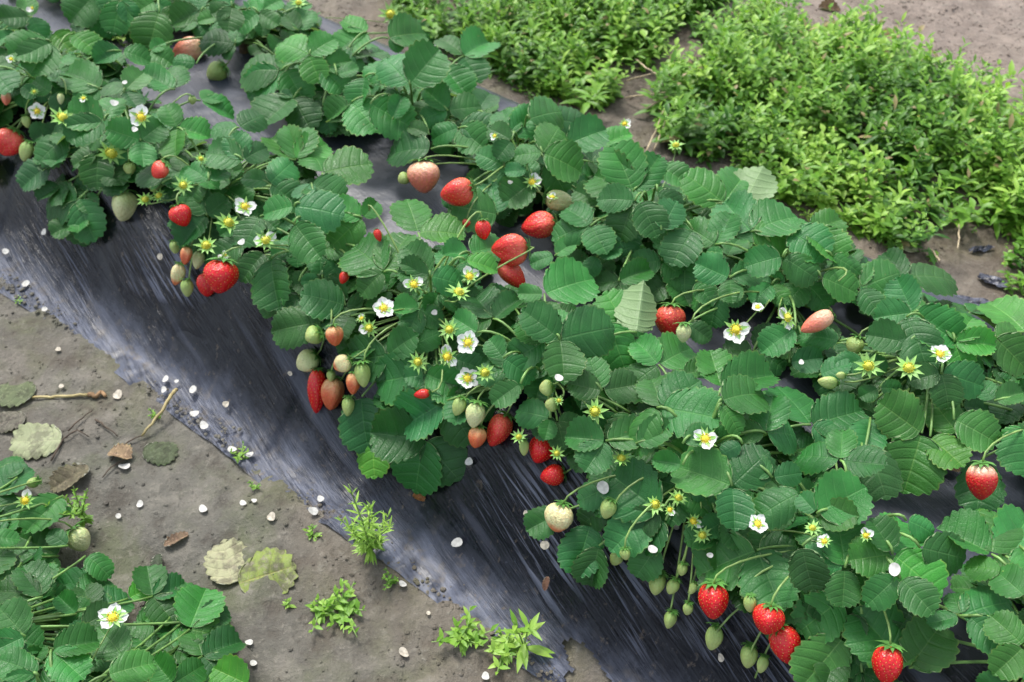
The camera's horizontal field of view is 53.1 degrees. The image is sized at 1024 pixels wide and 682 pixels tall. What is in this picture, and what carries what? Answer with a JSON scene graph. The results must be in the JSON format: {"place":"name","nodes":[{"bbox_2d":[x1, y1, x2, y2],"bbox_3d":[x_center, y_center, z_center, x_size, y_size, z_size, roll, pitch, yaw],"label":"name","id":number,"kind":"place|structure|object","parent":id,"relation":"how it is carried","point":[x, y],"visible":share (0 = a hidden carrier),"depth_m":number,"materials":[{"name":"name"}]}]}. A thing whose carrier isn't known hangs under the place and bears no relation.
{"place":"outdoors","nodes":[
{"label":"outdoors","id":0,"kind":"place"},
{"bbox_2d":[0,0,1023,681],"bbox_3d":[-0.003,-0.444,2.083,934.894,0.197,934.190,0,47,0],"label":"ground","id":1,"kind":"structure","parent":0,"point":[262,618],"depth_m":1.58,"materials":[{"name":"soil"}]},
{"bbox_2d":[0,411,25,432],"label":"dead leaf","id":2,"kind":"object","parent":1,"relation":"on","point":[10,420],"visible":1,"depth_m":1.65,"materials":[{"name":"plant"}]},
{"bbox_2d":[0,381,35,407],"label":"dead leaf","id":3,"kind":"object","parent":1,"relation":"on","point":[14,395],"visible":1,"depth_m":1.69,"materials":[{"name":"green plant"}]},
{"bbox_2d":[9,422,61,459],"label":"dead leaf","id":4,"kind":"object","parent":1,"relation":"on","point":[29,440],"visible":0.99,"depth_m":1.62,"materials":[{"name":"plant"}]},
{"bbox_2d":[0,456,90,678],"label":"strawberry plant","id":5,"kind":"object","parent":1,"relation":"on","point":[36,518],"visible":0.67,"depth_m":1.44,"materials":[{"name":"green plant"}]},
{"bbox_2d":[42,618,57,669],"bbox_3d":[-0.950,0.642,1.058,2.988,0.168,1.144,29,54,25],"label":"plastic mulch film","id":6,"kind":"object","parent":1,"relation":"on","point":[49,632],"visible":0.01,"depth_m":1.35,"materials":[{"name":"black plastic"}]},
{"bbox_2d":[32,393,87,398],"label":"dry stalk","id":7,"kind":"object","parent":1,"relation":"on","point":[63,396],"visible":1,"depth_m":1.68,"materials":[{"name":"beige plant"}]},
{"bbox_2d":[41,486,93,526],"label":"weed","id":8,"kind":"object","parent":1,"relation":"on","point":[78,512],"visible":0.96,"depth_m":1.50,"materials":[{"name":"green plant"}]},
{"bbox_2d":[48,462,89,492],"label":"dead leaf","id":9,"kind":"object","parent":1,"relation":"on","point":[66,476],"visible":1,"depth_m":1.57,"materials":[{"name":"beige plant"}]},
{"bbox_2d":[50,429,88,460],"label":"twig","id":10,"kind":"object","parent":1,"relation":"on","point":[55,452],"visible":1,"depth_m":1.62,"materials":[{"name":"brown wood"}]},
{"bbox_2d":[67,411,91,431],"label":"twig","id":11,"kind":"object","parent":1,"relation":"on","point":[70,428],"visible":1,"depth_m":1.64,"materials":[{"name":"brown wood"}]},
{"bbox_2d":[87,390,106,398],"bbox_3d":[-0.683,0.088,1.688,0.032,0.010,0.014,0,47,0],"label":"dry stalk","id":12,"kind":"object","parent":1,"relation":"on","point":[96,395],"visible":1,"depth_m":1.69,"materials":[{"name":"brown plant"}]},
{"bbox_2d":[95,419,117,436],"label":"twig","id":13,"kind":"object","parent":1,"relation":"on","point":[103,425],"visible":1,"depth_m":1.64,"materials":[{"name":"brown wood"}]},
{"bbox_2d":[102,459,128,477],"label":"twig","id":14,"kind":"object","parent":1,"relation":"on","point":[114,465],"visible":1,"depth_m":1.59,"materials":[{"name":"brown wood"}]},
{"bbox_2d":[0,506,231,681],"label":"strawberry plant","id":15,"kind":"object","parent":1,"relation":"on","point":[89,592],"visible":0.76,"depth_m":1.35,"materials":[{"name":"green plant"}]},
{"bbox_2d":[113,389,121,398],"bbox_3d":[-0.650,0.087,1.686,0.015,0.004,0.018,4,47,3],"label":"fallen petal","id":16,"kind":"object","parent":1,"relation":"on","point":[117,394],"visible":1,"depth_m":1.69,"materials":[{"name":"white plant"}]},
{"bbox_2d":[107,443,132,458],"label":"dead leaf","id":17,"kind":"object","parent":1,"relation":"on","point":[123,451],"visible":1,"depth_m":1.61,"materials":[{"name":"brown plant"}]},
{"bbox_2d":[118,463,129,468],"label":"fallen petal","id":18,"kind":"object","parent":1,"relation":"on","point":[125,466],"visible":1,"depth_m":1.59,"materials":[{"name":"white plant"}]},
{"bbox_2d":[0,581,249,681],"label":"strawberry plant","id":19,"kind":"object","parent":1,"relation":"on","point":[194,646],"visible":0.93,"depth_m":1.25,"materials":[{"name":"green plant"}]},
{"bbox_2d":[111,436,141,460],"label":"twig","id":20,"kind":"object","parent":1,"relation":"on","point":[113,457],"visible":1,"depth_m":1.63,"materials":[{"name":"brown wood"}]},
{"bbox_2d":[137,500,142,506],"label":"fallen petal","id":21,"kind":"object","parent":1,"relation":"on","point":[139,503],"visible":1,"depth_m":1.55,"materials":[{"name":"white plant"}]},
{"bbox_2d":[148,408,162,418],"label":"weed","id":22,"kind":"object","parent":1,"relation":"on","point":[153,414],"visible":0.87,"depth_m":1.66,"materials":[{"name":"green plant"}]},
{"bbox_2d":[150,554,162,565],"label":"dead leaf","id":23,"kind":"object","parent":1,"relation":"on","point":[156,559],"visible":0.66,"depth_m":1.48,"materials":[{"name":"green plant"}]},
{"bbox_2d":[141,388,177,435],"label":"dry stalk","id":24,"kind":"object","parent":1,"relation":"on","point":[171,394],"visible":1,"depth_m":1.65,"materials":[{"name":"beige plant"}]},
{"bbox_2d":[142,441,178,465],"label":"dead leaf","id":25,"kind":"object","parent":1,"relation":"on","point":[159,453],"visible":1,"depth_m":1.62,"materials":[{"name":"green plant"}]},
{"bbox_2d":[163,531,187,546],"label":"dead leaf","id":26,"kind":"object","parent":1,"relation":"on","point":[171,539],"visible":1,"depth_m":1.51,"materials":[{"name":"brown plant"}]},
{"bbox_2d":[199,505,206,511],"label":"fallen petal","id":27,"kind":"object","parent":1,"relation":"on","point":[202,508],"visible":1,"depth_m":1.54,"materials":[{"name":"white plant"}]},
{"bbox_2d":[203,537,247,583],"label":"dead leaf","id":28,"kind":"object","parent":1,"relation":"on","point":[224,560],"visible":1,"depth_m":1.47,"materials":[{"name":"beige plant"}]},
{"bbox_2d":[245,639,252,644],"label":"fallen petal","id":29,"kind":"object","parent":1,"relation":"on","point":[249,642],"visible":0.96,"depth_m":1.38,"materials":[{"name":"white plant"}]},
{"bbox_2d":[250,660,256,665],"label":"fallen petal","id":30,"kind":"object","parent":1,"relation":"on","point":[253,662],"visible":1,"depth_m":1.37,"materials":[{"name":"white plant"}]},
{"bbox_2d":[247,480,260,489],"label":"weed","id":31,"kind":"object","parent":1,"relation":"on","point":[253,487],"visible":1,"depth_m":1.56,"materials":[{"name":"green plant"}]},
{"bbox_2d":[238,547,297,593],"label":"dead leaf","id":32,"kind":"object","parent":1,"relation":"on","point":[280,565],"visible":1,"depth_m":1.46,"materials":[{"name":"plant"}]},
{"bbox_2d":[267,512,274,520],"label":"fallen petal","id":33,"kind":"object","parent":1,"relation":"on","point":[271,516],"visible":1,"depth_m":1.52,"materials":[{"name":"white plant"}]},
{"bbox_2d":[282,598,296,609],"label":"weed","id":34,"kind":"object","parent":1,"relation":"on","point":[286,604],"visible":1,"depth_m":1.42,"materials":[{"name":"green plant"}]},
{"bbox_2d":[149,0,436,80],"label":"strawberry plant","id":35,"kind":"object","parent":1,"relation":"on","point":[232,24],"visible":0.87,"depth_m":1.97,"materials":[{"name":"green plant"}]},
{"bbox_2d":[302,524,321,541],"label":"weed","id":36,"kind":"object","parent":1,"relation":"on","point":[310,534],"visible":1,"depth_m":1.50,"materials":[{"name":"green plant"}]},
{"bbox_2d":[308,507,317,514],"bbox_3d":[-0.297,0.253,1.528,0.014,0.006,0.012,2,47,2],"label":"fallen petal","id":37,"kind":"object","parent":1,"relation":"on","point":[313,510],"visible":1,"depth_m":1.53,"materials":[{"name":"white plant"}]},
{"bbox_2d":[305,585,341,633],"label":"weed","id":38,"kind":"object","parent":1,"relation":"on","point":[322,613],"visible":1,"depth_m":1.42,"materials":[{"name":"green plant"}]},
{"bbox_2d":[323,578,365,637],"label":"weed","id":39,"kind":"object","parent":1,"relation":"on","point":[344,607],"visible":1,"depth_m":1.42,"materials":[{"name":"green plant"}]},
{"bbox_2d":[382,567,398,590],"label":"weed","id":40,"kind":"object","parent":1,"relation":"on","point":[390,581],"visible":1,"depth_m":1.44,"materials":[{"name":"green plant"}]},
{"bbox_2d":[399,580,406,586],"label":"fallen petal","id":41,"kind":"object","parent":1,"relation":"on","point":[402,583],"visible":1,"depth_m":1.45,"materials":[{"name":"white plant"}]},
{"bbox_2d":[399,647,408,656],"bbox_3d":[-0.145,0.419,1.377,0.011,0.005,0.016,-30,54,-25],"label":"fallen petal","id":42,"kind":"object","parent":1,"relation":"on","point":[403,651],"visible":1,"depth_m":1.38,"materials":[{"name":"white plant"}]},
{"bbox_2d":[431,606,497,655],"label":"weed","id":43,"kind":"object","parent":1,"relation":"on","point":[465,637],"visible":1,"depth_m":1.38,"materials":[{"name":"green plant"}]},
{"bbox_2d":[482,672,488,679],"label":"fallen petal","id":44,"kind":"object","parent":1,"relation":"on","point":[485,675],"visible":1,"depth_m":1.36,"materials":[{"name":"white plant"}]},
{"bbox_2d":[485,627,530,675],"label":"weed","id":45,"kind":"object","parent":1,"relation":"on","point":[506,649],"visible":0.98,"depth_m":1.37,"materials":[{"name":"green plant"}]},
{"bbox_2d":[0,0,1023,681],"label":"plastic mulch film","id":46,"kind":"object","parent":1,"relation":"on","point":[124,302],"visible":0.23,"depth_m":1.58,"materials":[{"name":"black plastic"}]},
{"bbox_2d":[2,248,8,253],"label":"fallen petal","id":47,"kind":"object","parent":46,"relation":"on","point":[5,251],"visible":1,"depth_m":1.91,"materials":[{"name":"white plant"}]},
{"bbox_2d":[22,280,29,286],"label":"fallen petal","id":48,"kind":"object","parent":46,"relation":"on","point":[25,283],"visible":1,"depth_m":1.86,"materials":[{"name":"white plant"}]},
{"bbox_2d":[0,0,77,114],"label":"strawberry plant","id":49,"kind":"object","parent":46,"relation":"on","point":[13,19],"visible":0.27,"depth_m":1.96,"materials":[{"name":"green plant"}]},
{"bbox_2d":[0,29,150,160],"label":"strawberry plant","id":50,"kind":"object","parent":46,"relation":"on","point":[55,79],"visible":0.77,"depth_m":1.86,"materials":[{"name":"green plant"}]},
{"bbox_2d":[112,34,127,46],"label":"weed","id":51,"kind":"object","parent":46,"relation":"on","point":[121,38],"visible":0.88,"depth_m":2.07,"materials":[{"name":"green plant"}]},
{"bbox_2d":[15,61,234,246],"bbox_3d":[-0.694,-0.357,1.827,0.392,0.262,0.335,0,47,0],"label":"strawberry plant","id":52,"kind":"object","parent":46,"relation":"on","point":[114,154],"visible":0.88,"depth_m":1.76,"materials":[{"name":"green plant"}]},
{"bbox_2d":[110,100,118,105],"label":"fallen petal","id":53,"kind":"object","parent":52,"relation":"on","point":[114,102],"visible":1,"depth_m":1.71,"materials":[{"name":"white plant"}]},
{"bbox_2d":[60,0,211,51],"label":"strawberry plant","id":54,"kind":"object","parent":46,"relation":"on","point":[143,22],"visible":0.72,"depth_m":2.03,"materials":[{"name":"green plant"}]},
{"bbox_2d":[189,385,195,392],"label":"fallen petal","id":55,"kind":"object","parent":46,"relation":"on","point":[192,389],"visible":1,"depth_m":1.69,"materials":[{"name":"white plant"}]},
{"bbox_2d":[190,411,198,415],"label":"fallen petal","id":56,"kind":"object","parent":46,"relation":"on","point":[193,413],"visible":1,"depth_m":1.66,"materials":[{"name":"white plant"}]},
{"bbox_2d":[200,421,207,428],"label":"fallen petal","id":57,"kind":"object","parent":46,"relation":"on","point":[203,424],"visible":1,"depth_m":1.64,"materials":[{"name":"white plant"}]},
{"bbox_2d":[222,401,228,406],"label":"fallen petal","id":58,"kind":"object","parent":46,"relation":"on","point":[225,403],"visible":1,"depth_m":1.66,"materials":[{"name":"white plant"}]},
{"bbox_2d":[227,446,236,451],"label":"fallen petal","id":59,"kind":"object","parent":46,"relation":"on","point":[232,447],"visible":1,"depth_m":1.61,"materials":[{"name":"white plant"}]},
{"bbox_2d":[135,102,333,296],"bbox_3d":[-0.475,-0.250,1.706,0.343,0.223,0.320,0,47,0],"label":"strawberry plant","id":60,"kind":"object","parent":46,"relation":"on","point":[213,194],"visible":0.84,"depth_m":1.67,"materials":[{"name":"green plant"}]},
{"bbox_2d":[230,441,248,462],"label":"weed","id":61,"kind":"object","parent":46,"relation":"on","point":[239,455],"visible":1,"depth_m":1.60,"materials":[{"name":"green plant"}]},
{"bbox_2d":[317,495,323,501],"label":"fallen petal","id":62,"kind":"object","parent":46,"relation":"on","point":[320,498],"visible":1,"depth_m":1.54,"materials":[{"name":"white plant"}]},
{"bbox_2d":[203,145,438,412],"bbox_3d":[-0.312,-0.127,1.634,0.339,0.282,0.381,-29,53,-24],"label":"strawberry plant","id":63,"kind":"object","parent":46,"relation":"on","point":[297,277],"visible":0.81,"depth_m":1.55,"materials":[{"name":"green plant"}]},
{"bbox_2d":[238,238,244,244],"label":"fallen petal","id":64,"kind":"object","parent":63,"relation":"on","point":[241,241],"visible":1,"depth_m":1.53,"materials":[{"name":"white plant"}]},
{"bbox_2d":[239,11,428,136],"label":"strawberry plant","id":65,"kind":"object","parent":46,"relation":"on","point":[305,76],"visible":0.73,"depth_m":1.84,"materials":[{"name":"green plant"}]},
{"bbox_2d":[334,484,393,564],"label":"weed","id":66,"kind":"object","parent":46,"relation":"on","point":[367,539],"visible":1,"depth_m":1.43,"materials":[{"name":"green plant"}]},
{"bbox_2d":[317,24,500,162],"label":"strawberry plant","id":67,"kind":"object","parent":46,"relation":"on","point":[427,84],"visible":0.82,"depth_m":1.77,"materials":[{"name":"green plant"}]},
{"bbox_2d":[412,493,425,500],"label":"dead leaf","id":68,"kind":"object","parent":46,"relation":"on","point":[419,497],"visible":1,"depth_m":1.49,"materials":[{"name":"brown plant"}]},
{"bbox_2d":[319,199,534,496],"bbox_3d":[-0.133,-0.017,1.520,0.355,0.289,0.368,-35,56,-28],"label":"strawberry plant","id":69,"kind":"object","parent":46,"relation":"on","point":[447,276],"visible":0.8,"depth_m":1.48,"materials":[{"name":"green plant"}]},
{"bbox_2d":[451,538,462,546],"bbox_3d":[-0.078,0.287,1.462,0.017,0.011,0.011,3,47,3],"label":"fallen petal","id":70,"kind":"object","parent":46,"relation":"on","point":[456,542],"visible":1,"depth_m":1.46,"materials":[{"name":"white plant"}]},
{"bbox_2d":[465,457,472,464],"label":"fallen petal","id":71,"kind":"object","parent":46,"relation":"on","point":[468,460],"visible":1,"depth_m":1.45,"materials":[{"name":"white plant"}]},
{"bbox_2d":[386,88,632,233],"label":"strawberry plant","id":72,"kind":"object","parent":46,"relation":"on","point":[534,149],"visible":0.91,"depth_m":1.67,"materials":[{"name":"green plant"}]},
{"bbox_2d":[393,255,657,485],"bbox_3d":[0.048,0.014,1.428,0.378,0.205,0.302,15,49,13],"label":"strawberry plant","id":73,"kind":"object","parent":46,"relation":"on","point":[583,351],"visible":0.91,"depth_m":1.39,"materials":[{"name":"green plant"}]},
{"bbox_2d":[555,374,562,380],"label":"fallen petal","id":74,"kind":"object","parent":73,"relation":"on","point":[558,377],"visible":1,"depth_m":1.30,"materials":[{"name":"white plant"}]},
{"bbox_2d":[540,541,548,549],"bbox_3d":[0.045,0.278,1.397,0.014,0.010,0.008,24,51,20],"label":"fallen petal","id":75,"kind":"object","parent":46,"relation":"on","point":[544,545],"visible":1,"depth_m":1.40,"materials":[{"name":"white plant"}]},
{"bbox_2d":[542,576,549,590],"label":"dead leaf","id":76,"kind":"object","parent":46,"relation":"on","point":[545,582],"visible":1,"depth_m":1.39,"materials":[{"name":"brown plant"}]},
{"bbox_2d":[521,138,777,309],"bbox_3d":[0.215,-0.201,1.601,0.406,0.203,0.344,-29,53,-24],"label":"strawberry plant","id":77,"kind":"object","parent":46,"relation":"on","point":[635,230],"visible":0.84,"depth_m":1.56,"materials":[{"name":"green plant"}]},
{"bbox_2d":[523,331,868,628],"bbox_3d":[0.241,0.162,1.336,0.376,0.230,0.348,20,50,18],"label":"strawberry plant","id":78,"kind":"object","parent":46,"relation":"on","point":[679,445],"visible":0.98,"depth_m":1.30,"materials":[{"name":"green plant"}]},
{"bbox_2d":[597,481,608,493],"bbox_3d":[0.118,0.189,1.317,0.014,0.007,0.018,-33,55,-27],"label":"fallen petal","id":79,"kind":"object","parent":78,"relation":"on","point":[602,487],"visible":1,"depth_m":1.32,"materials":[{"name":"white plant"}]},
{"bbox_2d":[648,545,657,552],"bbox_3d":[0.175,0.259,1.275,0.010,0.002,0.012,-39,58,-11],"label":"fallen petal","id":80,"kind":"object","parent":78,"relation":"on","point":[652,549],"visible":1,"depth_m":1.27,"materials":[{"name":"white plant"}]},
{"bbox_2d":[718,653,723,661],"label":"fallen petal","id":81,"kind":"object","parent":46,"relation":"on","point":[720,657],"visible":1,"depth_m":1.28,"materials":[{"name":"white plant"}]},
{"bbox_2d":[655,189,900,376],"bbox_3d":[0.391,-0.095,1.522,0.368,0.181,0.374,0,47,0],"label":"strawberry plant","id":82,"kind":"object","parent":46,"relation":"on","point":[780,252],"visible":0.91,"depth_m":1.47,"materials":[{"name":"green plant"}]},
{"bbox_2d":[691,417,966,681],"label":"strawberry plant","id":83,"kind":"object","parent":46,"relation":"on","point":[805,588],"visible":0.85,"depth_m":1.18,"materials":[{"name":"green plant"}]},
{"bbox_2d":[889,563,900,575],"bbox_3d":[0.424,0.253,1.133,0.013,0.005,0.015,17,49,15],"label":"fallen petal","id":84,"kind":"object","parent":83,"relation":"on","point":[894,569],"visible":1,"depth_m":1.14,"materials":[{"name":"white plant"}]},
{"bbox_2d":[790,247,1023,495],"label":"strawberry plant","id":85,"kind":"object","parent":46,"relation":"on","point":[911,366],"visible":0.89,"depth_m":1.35,"materials":[{"name":"green plant"}]},
{"bbox_2d":[841,503,1023,681],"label":"strawberry plant","id":86,"kind":"object","parent":46,"relation":"on","point":[985,589],"visible":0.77,"depth_m":1.15,"materials":[{"name":"green plant"}]},
{"bbox_2d":[954,371,1023,510],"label":"strawberry plant","id":87,"kind":"object","parent":46,"relation":"on","point":[980,484],"visible":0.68,"depth_m":1.29,"materials":[{"name":"green plant"}]},
{"bbox_2d":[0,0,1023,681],"bbox_3d":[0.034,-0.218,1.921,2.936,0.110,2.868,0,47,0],"label":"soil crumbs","id":88,"kind":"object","parent":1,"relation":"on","point":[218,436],"visible":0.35,"depth_m":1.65,"materials":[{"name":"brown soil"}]},
{"bbox_2d":[499,608,553,672],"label":"weed","id":89,"kind":"object","parent":1,"relation":"on","point":[533,626],"visible":1,"depth_m":1.35,"materials":[{"name":"green plant"}]},
{"bbox_2d":[627,72,655,81],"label":"straw stem","id":90,"kind":"object","parent":1,"relation":"on","point":[640,76],"visible":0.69,"depth_m":2.26,"materials":[{"name":"beige plant"}]},
{"bbox_2d":[625,92,665,98],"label":"straw stem","id":91,"kind":"object","parent":1,"relation":"on","point":[641,95],"visible":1,"depth_m":2.23,"materials":[{"name":"beige plant"}]},
{"bbox_2d":[635,59,655,73],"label":"straw stem","id":92,"kind":"object","parent":1,"relation":"on","point":[644,66],"visible":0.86,"depth_m":2.26,"materials":[{"name":"beige plant"}]},
{"bbox_2d":[646,110,663,150],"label":"straw stem","id":93,"kind":"object","parent":1,"relation":"on","point":[654,133],"visible":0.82,"depth_m":2.13,"materials":[{"name":"beige plant"}]},
{"bbox_2d":[653,114,668,150],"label":"straw stem","id":94,"kind":"object","parent":1,"relation":"on","point":[656,144],"visible":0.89,"depth_m":2.13,"materials":[{"name":"beige plant"}]},
{"bbox_2d":[392,0,1023,295],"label":"weeds","id":95,"kind":"object","parent":1,"relation":"on","point":[754,61],"visible":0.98,"depth_m":2.14,"materials":[{"name":"green plant"}]},
{"bbox_2d":[646,95,670,108],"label":"straw stem","id":96,"kind":"object","parent":95,"relation":"on","point":[651,105],"visible":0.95,"depth_m":2.21,"materials":[{"name":"beige plant"}]},
{"bbox_2d":[957,224,959,248],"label":"straw stem","id":97,"kind":"object","parent":95,"relation":"on","point":[958,236],"visible":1,"depth_m":1.92,"materials":[{"name":"beige plant"}]},
{"bbox_2d":[818,0,840,11],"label":"dead leaf","id":98,"kind":"object","parent":1,"relation":"on","point":[824,4],"visible":0.97,"depth_m":2.54,"materials":[{"name":"brown plant"}]},
{"bbox_2d":[883,27,899,38],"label":"dead leaf","id":99,"kind":"object","parent":1,"relation":"on","point":[887,33],"visible":0.38,"depth_m":2.44,"materials":[{"name":"beige plant"}]},
{"bbox_2d":[903,239,918,251],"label":"dead leaf","id":100,"kind":"object","parent":1,"relation":"on","point":[908,249],"visible":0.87,"depth_m":1.93,"materials":[{"name":"plant"}]},
{"bbox_2d":[955,295,988,305],"bbox_3d":[0.822,-0.070,1.839,0.094,0.008,0.031,11,48,10],"label":"film scrap","id":101,"kind":"object","parent":1,"relation":"on","point":[977,301],"visible":0.33,"depth_m":1.84,"materials":[{"name":"black plastic"}]},
{"bbox_2d":[968,245,994,252],"bbox_3d":[0.886,-0.175,1.932,0.054,0.008,0.016,-8,48,-8],"label":"film scrap","id":102,"kind":"object","parent":1,"relation":"on","point":[974,249],"visible":1,"depth_m":1.93,"materials":[{"name":"black plastic"}]},
{"bbox_2d":[978,273,1006,286],"bbox_3d":[0.882,-0.111,1.873,0.060,0.008,0.026,22,51,19],"label":"film scrap","id":103,"kind":"object","parent":1,"relation":"on","point":[993,280],"visible":0.97,"depth_m":1.87,"materials":[{"name":"black plastic"}]}
]}

